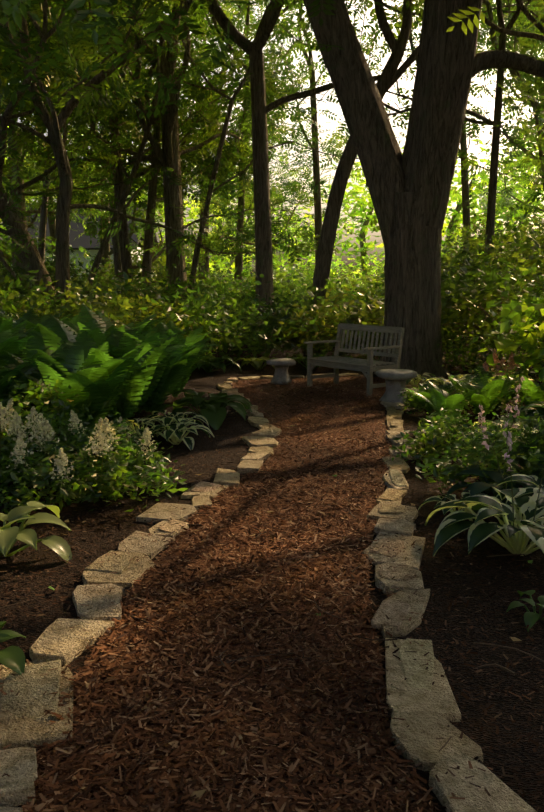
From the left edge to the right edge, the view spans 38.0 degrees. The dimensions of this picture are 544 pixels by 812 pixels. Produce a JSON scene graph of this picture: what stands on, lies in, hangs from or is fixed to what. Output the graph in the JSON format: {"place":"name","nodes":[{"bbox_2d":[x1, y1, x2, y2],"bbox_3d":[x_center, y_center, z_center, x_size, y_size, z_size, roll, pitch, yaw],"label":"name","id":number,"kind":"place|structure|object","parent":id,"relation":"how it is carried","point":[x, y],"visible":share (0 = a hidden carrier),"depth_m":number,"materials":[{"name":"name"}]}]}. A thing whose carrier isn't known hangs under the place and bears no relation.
{"place":"outdoors","nodes":[
{"label":"outdoors","id":0,"kind":"place"},
{"bbox_2d":[11,247,153,294],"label":"house walls","id":1,"kind":"structure","parent":0,"point":[82,257],"depth_m":45.40,"materials":[{"name":"grey"}]},
{"bbox_2d":[3,204,157,253],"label":"house roof","id":2,"kind":"structure","parent":1,"relation":"on","point":[83,240],"depth_m":46.13,"materials":[{"name":"grey"}]},
{"bbox_2d":[29,376,434,811],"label":"mulch path","id":3,"kind":"structure","parent":0,"point":[302,407],"depth_m":4.43,"materials":[{"name":"brown wood"}]},
{"bbox_2d":[0,372,543,811],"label":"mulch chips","id":4,"kind":"object","parent":3,"relation":"on","point":[135,705],"visible":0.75,"depth_m":3.06,"materials":[{"name":"brown wood"}]},
{"bbox_2d":[266,358,295,384],"bbox_3d":[0.130,-0.501,11.320,0.432,0.361,0.446,-4,10,-21],"label":"stone stool","id":5,"kind":"object","parent":3,"relation":"on","point":[281,366],"visible":1,"depth_m":11.22,"materials":[{"name":"grey stone"}]},
{"bbox_2d":[304,323,404,396],"bbox_3d":[1.091,-0.648,10.665,0.675,0.864,1.255,-7,12,-37],"label":"teak bench","id":6,"kind":"object","parent":3,"relation":"on","point":[336,362],"visible":0.98,"depth_m":10.65,"materials":[{"name":"grey wood"}]},
{"bbox_2d":[376,369,416,404],"bbox_3d":[1.498,-0.238,9.553,0.501,0.419,0.518,5,10,26],"label":"stone stool","id":7,"kind":"object","parent":3,"relation":"on","point":[395,380],"visible":0.83,"depth_m":9.44,"materials":[{"name":"grey stone"}]},
{"bbox_2d":[0,278,543,811],"bbox_3d":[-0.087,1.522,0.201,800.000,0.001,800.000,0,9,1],"label":"ground","id":8,"kind":"structure","parent":0,"point":[532,578],"depth_m":4.02,"materials":[{"name":"soil"}]},
{"bbox_2d":[0,255,60,313],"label":"shrub","id":9,"kind":"object","parent":8,"relation":"on","point":[24,285],"visible":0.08,"depth_m":14.91,"materials":[{"name":"green plant"}]},
{"bbox_2d":[5,41,67,267],"bbox_3d":[-8.344,-11.377,27.562,9.015,16.738,8.617,0,9,1],"label":"slender tree","id":10,"kind":"object","parent":8,"relation":"on","point":[52,229],"depth_m":30.29,"materials":[{"name":"brown plant"}]},
{"bbox_2d":[0,261,91,326],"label":"shrub","id":11,"kind":"object","parent":8,"relation":"on","point":[7,305],"visible":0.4,"depth_m":12.47,"materials":[{"name":"green plant"}]},
{"bbox_2d":[1,115,92,217],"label":"tree canopy","id":12,"kind":"object","parent":8,"relation":"on","point":[27,154],"visible":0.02,"depth_m":40.20,"materials":[{"name":"green plant"}]},
{"bbox_2d":[0,220,95,280],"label":"shrub","id":13,"kind":"object","parent":8,"relation":"on","point":[4,238],"visible":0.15,"depth_m":29.29,"materials":[{"name":"green plant"}]},
{"bbox_2d":[0,365,122,469],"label":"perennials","id":14,"kind":"object","parent":8,"relation":"on","point":[55,402],"visible":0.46,"depth_m":6.56,"materials":[{"name":"green plant"}]},
{"bbox_2d":[2,4,121,293],"bbox_3d":[-6.477,-10.267,23.328,9.898,15.921,7.690,0,9,1],"label":"slender tree","id":15,"kind":"object","parent":8,"relation":"on","point":[116,254],"depth_m":26.45,"materials":[{"name":"brown plant"}]},
{"bbox_2d":[0,16,131,145],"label":"slender tree","id":16,"kind":"object","parent":8,"relation":"on","point":[49,107],"depth_m":21.64,"materials":[{"name":"green plant"}]},
{"bbox_2d":[0,249,136,308],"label":"shrub","id":17,"kind":"object","parent":8,"relation":"on","point":[75,279],"visible":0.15,"depth_m":20.70,"materials":[{"name":"green plant"}]},
{"bbox_2d":[0,1,166,261],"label":"slender tree","id":18,"kind":"object","parent":8,"relation":"on","point":[43,224],"visible":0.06,"depth_m":23.39,"materials":[{"name":"brown plant"}]},
{"bbox_2d":[78,0,102,82],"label":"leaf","id":19,"kind":"object","parent":8,"relation":"on","point":[95,65],"visible":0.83,"depth_m":8.52,"materials":[{"name":"green plant"}]},
{"bbox_2d":[0,398,188,522],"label":"cream astilbe","id":20,"kind":"object","parent":8,"relation":"on","point":[22,472],"visible":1,"depth_m":5.39,"materials":[{"name":"green plant"}]},
{"bbox_2d":[0,5,188,293],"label":"tree","id":21,"kind":"object","parent":8,"relation":"on","point":[36,212],"visible":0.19,"depth_m":27.81,"materials":[{"name":"green plant"}]},
{"bbox_2d":[0,0,189,307],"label":"leaning tree","id":22,"kind":"object","parent":8,"relation":"on","point":[34,260],"visible":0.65,"depth_m":16.09,"materials":[{"name":"green plant"}]},
{"bbox_2d":[0,2,192,245],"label":"tree canopy","id":23,"kind":"object","parent":8,"relation":"on","point":[22,118],"visible":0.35,"depth_m":21.17,"materials":[{"name":"green plant"}]},
{"bbox_2d":[7,271,206,353],"bbox_3d":[-2.935,-1.380,12.921,3.759,1.641,3.544,0,9,1],"label":"shrub","id":24,"kind":"object","parent":8,"relation":"on","point":[119,312],"visible":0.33,"depth_m":12.62,"materials":[{"name":"green plant"}]},
{"bbox_2d":[5,5,215,280],"bbox_3d":[-9.214,-11.581,27.790,14.283,17.054,11.319,-6,11,-31],"label":"tree canopy","id":25,"kind":"object","parent":8,"relation":"on","point":[105,255],"visible":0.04,"depth_m":29.31,"materials":[{"name":"green plant"}]},
{"bbox_2d":[0,0,243,245],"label":"tree canopy","id":26,"kind":"object","parent":8,"relation":"on","point":[108,103],"visible":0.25,"depth_m":18.13,"materials":[{"name":"green plant"}]},
{"bbox_2d":[70,240,234,302],"bbox_3d":[-4.724,-4.962,30.244,7.335,2.944,6.431,-4,10,-22],"label":"shrub","id":27,"kind":"object","parent":8,"relation":"on","point":[155,267],"visible":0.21,"depth_m":29.08,"materials":[{"name":"green plant"}]},
{"bbox_2d":[19,0,305,302],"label":"thin leaning tree","id":28,"kind":"object","parent":8,"relation":"on","point":[137,165],"visible":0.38,"depth_m":20.59,"materials":[{"name":"green plant"}]},
{"bbox_2d":[76,249,248,342],"bbox_3d":[-2.604,-2.259,17.109,4.255,2.242,4.059,0,9,1],"label":"shrub","id":29,"kind":"object","parent":8,"relation":"on","point":[127,286],"visible":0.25,"depth_m":17.02,"materials":[{"name":"green plant"}]},
{"bbox_2d":[0,0,344,156],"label":"tree canopy","id":30,"kind":"object","parent":8,"relation":"on","point":[102,14],"visible":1,"depth_m":7.20,"materials":[{"name":"green plant"}]},
{"bbox_2d":[0,0,349,301],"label":"dark tree","id":31,"kind":"object","parent":8,"relation":"on","point":[169,154],"visible":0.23,"depth_m":20.36,"materials":[{"name":"green plant"}]},
{"bbox_2d":[71,0,300,299],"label":"twin tree","id":32,"kind":"object","parent":8,"relation":"on","point":[150,205],"visible":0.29,"depth_m":21.84,"materials":[{"name":"green plant"}]},
{"bbox_2d":[0,0,379,305],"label":"crooked tree","id":33,"kind":"object","parent":8,"relation":"on","point":[54,124],"visible":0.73,"depth_m":15.66,"materials":[{"name":"green plant"}]},
{"bbox_2d":[68,3,316,322],"bbox_3d":[-3.880,-10.152,20.544,10.651,16.598,13.578,0,9,1],"label":"twin tree","id":34,"kind":"object","parent":8,"relation":"on","point":[125,253],"visible":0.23,"depth_m":22.10,"materials":[{"name":"green plant"}]},
{"bbox_2d":[109,285,281,367],"bbox_3d":[-1.514,-1.267,13.605,3.049,1.621,2.982,7,12,36],"label":"shrub","id":35,"kind":"object","parent":8,"relation":"on","point":[206,318],"visible":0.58,"depth_m":13.26,"materials":[{"name":"green plant"}]},
{"bbox_2d":[151,263,290,322],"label":"shrub","id":36,"kind":"object","parent":8,"relation":"on","point":[209,279],"visible":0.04,"depth_m":23.78,"materials":[{"name":"green plant"}]},
{"bbox_2d":[85,0,402,283],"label":"tree canopy","id":37,"kind":"object","parent":8,"relation":"on","point":[277,192],"visible":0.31,"depth_m":32.24,"materials":[{"name":"green plant"}]},
{"bbox_2d":[184,267,310,334],"bbox_3d":[-0.604,-2.368,19.153,4.180,1.963,4.394,0,9,1],"label":"shrub","id":38,"kind":"object","parent":8,"relation":"on","point":[246,292],"visible":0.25,"depth_m":18.99,"materials":[{"name":"green plant"}]},
{"bbox_2d":[197,0,325,277],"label":"slender tree","id":39,"kind":"object","parent":8,"relation":"on","point":[285,110],"visible":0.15,"depth_m":29.20,"materials":[{"name":"green plant"}]},
{"bbox_2d":[0,373,536,811],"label":"stone edging","id":40,"kind":"object","parent":8,"relation":"on","point":[417,701],"visible":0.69,"depth_m":3.19,"materials":[{"name":"stone"}]},
{"bbox_2d":[0,304,543,432],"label":"ferns","id":41,"kind":"object","parent":8,"relation":"on","point":[126,372],"visible":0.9,"depth_m":7.91,"materials":[{"name":"green plant"}]},
{"bbox_2d":[0,354,543,674],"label":"hosta plants","id":42,"kind":"object","parent":8,"relation":"on","point":[476,504],"visible":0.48,"depth_m":4.63,"materials":[{"name":"green plant"}]},
{"bbox_2d":[0,120,543,291],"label":"distant tree belt","id":43,"kind":"object","parent":8,"relation":"on","point":[362,203],"visible":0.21,"depth_m":67.10,"materials":[{"name":"green plant"}]},
{"bbox_2d":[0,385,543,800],"bbox_3d":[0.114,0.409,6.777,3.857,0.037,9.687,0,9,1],"label":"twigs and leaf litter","id":44,"kind":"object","parent":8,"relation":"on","point":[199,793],"visible":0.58,"depth_m":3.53,"materials":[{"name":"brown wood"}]},
{"bbox_2d":[216,274,368,359],"bbox_3d":[0.247,-1.526,14.796,3.476,1.890,3.781,0,9,1],"label":"shrub","id":45,"kind":"object","parent":8,"relation":"on","point":[267,317],"visible":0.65,"depth_m":14.14,"materials":[{"name":"green plant"}]},
{"bbox_2d":[115,1,472,288],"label":"slender tree","id":46,"kind":"object","parent":8,"relation":"on","point":[209,197],"visible":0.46,"depth_m":18.19,"materials":[{"name":"brown plant"}]},
{"bbox_2d":[207,0,390,263],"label":"slender tree","id":47,"kind":"object","parent":8,"relation":"on","point":[316,171],"visible":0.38,"depth_m":29.34,"materials":[{"name":"green plant"}]},
{"bbox_2d":[230,0,374,320],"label":"slender tree","id":48,"kind":"object","parent":8,"relation":"on","point":[239,257],"visible":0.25,"depth_m":24.85,"materials":[{"name":"green plant"}]},
{"bbox_2d":[207,0,423,347],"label":"tree","id":49,"kind":"object","parent":8,"relation":"on","point":[260,109],"visible":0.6,"depth_m":16.14,"materials":[{"name":"brown plant"}]},
{"bbox_2d":[256,268,384,360],"bbox_3d":[1.299,-1.381,13.873,3.264,2.048,3.046,0,9,1],"label":"shrub","id":50,"kind":"object","parent":8,"relation":"on","point":[377,316],"visible":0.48,"depth_m":13.56,"materials":[{"name":"green plant"}]},
{"bbox_2d":[273,263,384,305],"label":"shrub","id":51,"kind":"object","parent":8,"relation":"on","point":[307,281],"visible":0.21,"depth_m":25.57,"materials":[{"name":"green plant"}]},
{"bbox_2d":[196,0,522,337],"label":"thin tree","id":52,"kind":"object","parent":8,"relation":"on","point":[491,208],"visible":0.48,"depth_m":18.41,"materials":[{"name":"green plant"}]},
{"bbox_2d":[303,0,418,354],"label":"leaning tree","id":53,"kind":"object","parent":8,"relation":"on","point":[390,76],"visible":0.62,"depth_m":14.77,"materials":[{"name":"brown plant"}]},
{"bbox_2d":[335,262,455,292],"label":"shrub","id":54,"kind":"object","parent":8,"relation":"on","point":[374,277],"visible":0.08,"depth_m":28.85,"materials":[{"name":"green plant"}]},
{"bbox_2d":[329,269,472,335],"bbox_3d":[2.973,-2.265,18.402,4.528,1.925,4.140,-9,13,-43],"label":"shrub","id":55,"kind":"object","parent":8,"relation":"on","point":[364,298],"visible":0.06,"depth_m":17.82,"materials":[{"name":"green plant"}]},
{"bbox_2d":[303,0,543,377],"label":"forked tree","id":56,"kind":"object","parent":8,"relation":"on","point":[409,188],"visible":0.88,"depth_m":11.60,"materials":[{"name":"brown plant"}]},
{"bbox_2d":[346,0,543,182],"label":"tree canopy","id":57,"kind":"object","parent":8,"relation":"on","point":[537,87],"visible":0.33,"depth_m":19.40,"materials":[{"name":"green plant"}]},
{"bbox_2d":[357,0,536,255],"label":"slender tree","id":58,"kind":"object","parent":8,"relation":"on","point":[465,196],"visible":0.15,"depth_m":28.50,"materials":[{"name":"green plant"}]},
{"bbox_2d":[363,0,543,227],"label":"slender tree","id":59,"kind":"object","parent":8,"relation":"on","point":[471,134],"visible":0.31,"depth_m":22.77,"materials":[{"name":"green plant"}]},
{"bbox_2d":[389,350,543,503],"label":"flowering plant","id":60,"kind":"object","parent":8,"relation":"on","point":[432,439],"visible":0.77,"depth_m":6.04,"materials":[{"name":"green plant"}]},
{"bbox_2d":[397,0,543,234],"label":"tree canopy","id":61,"kind":"object","parent":8,"relation":"on","point":[494,70],"visible":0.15,"depth_m":33.22,"materials":[{"name":"green plant"}]},
{"bbox_2d":[405,0,543,41],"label":"tree","id":62,"kind":"object","parent":8,"relation":"on","point":[529,16],"visible":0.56,"depth_m":12.31,"materials":[{"name":"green plant"}]},
{"bbox_2d":[435,322,539,374],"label":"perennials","id":63,"kind":"object","parent":8,"relation":"on","point":[470,355],"visible":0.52,"depth_m":12.23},
{"bbox_2d":[439,248,543,365],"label":"shrub","id":64,"kind":"object","parent":8,"relation":"on","point":[456,304],"visible":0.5,"depth_m":12.87,"materials":[{"name":"green plant"}]},
{"bbox_2d":[441,207,543,327],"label":"shrub","id":65,"kind":"object","parent":8,"relation":"on","point":[521,249],"visible":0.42,"depth_m":15.29,"materials":[{"name":"green plant"}]},
{"bbox_2d":[441,200,543,299],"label":"shrub","id":66,"kind":"object","parent":8,"relation":"on","point":[472,244],"visible":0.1,"depth_m":20.85,"materials":[{"name":"green plant"}]},
{"bbox_2d":[443,357,543,420],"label":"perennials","id":67,"kind":"object","parent":8,"relation":"on","point":[505,398],"visible":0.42,"depth_m":8.37,"materials":[{"name":"green plant"}]},
{"bbox_2d":[446,2,543,35],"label":"leaves","id":68,"kind":"object","parent":8,"relation":"on","point":[470,25],"visible":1,"depth_m":8.73,"materials":[{"name":"green plant"}]},
{"bbox_2d":[463,0,543,220],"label":"tree","id":69,"kind":"object","parent":8,"relation":"on","point":[523,122],"visible":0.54,"depth_m":21.02,"materials":[{"name":"green plant"}]},
{"bbox_2d":[470,275,543,381],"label":"shrub","id":70,"kind":"object","parent":8,"relation":"on","point":[527,309],"visible":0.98,"depth_m":9.64,"materials":[{"name":"green plant"}]},
{"bbox_2d":[470,0,543,210],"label":"tree canopy","id":71,"kind":"object","parent":8,"relation":"on","point":[536,117],"visible":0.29,"depth_m":24.37,"materials":[{"name":"green plant"}]},
{"bbox_2d":[476,225,543,348],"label":"shrub","id":72,"kind":"object","parent":8,"relation":"on","point":[538,296],"visible":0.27,"depth_m":12.29,"materials":[{"name":"green plant"}]},
{"bbox_2d":[480,271,543,367],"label":"shrub","id":73,"kind":"object","parent":8,"relation":"on","point":[530,289],"visible":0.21,"depth_m":12.31,"materials":[{"name":"green plant"}]},
{"bbox_2d":[494,305,543,409],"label":"shrub","id":74,"kind":"object","parent":8,"relation":"on","point":[499,334],"visible":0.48,"depth_m":9.47,"materials":[{"name":"green plant"}]},
{"bbox_2d":[505,208,543,273],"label":"shrub","id":75,"kind":"object","parent":8,"relation":"on","point":[537,229],"visible":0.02,"depth_m":26.48,"materials":[{"name":"green plant"}]},
{"bbox_2d":[518,239,543,292],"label":"shrub","id":76,"kind":"object","parent":8,"relation":"on","point":[539,269],"visible":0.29,"depth_m":14.58,"materials":[{"name":"green plant"}]},
{"bbox_2d":[0,0,543,277],"label":"sky","id":77,"kind":"structure","parent":0,"point":[332,107],"materials":[{"name":"white"}]},
{"label":"lawn","id":78,"kind":"structure","parent":0,"visible":0},
{"bbox_2d":[225,261,348,290],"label":"shrub","id":79,"kind":"object","parent":78,"relation":"on","point":[289,272],"visible":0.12,"depth_m":34.92,"materials":[{"name":"green plant"}]},
{"bbox_2d":[381,236,527,284],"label":"shrub","id":80,"kind":"object","parent":78,"relation":"on","point":[457,252],"depth_m":34.38,"materials":[{"name":"green plant"}]}
]}

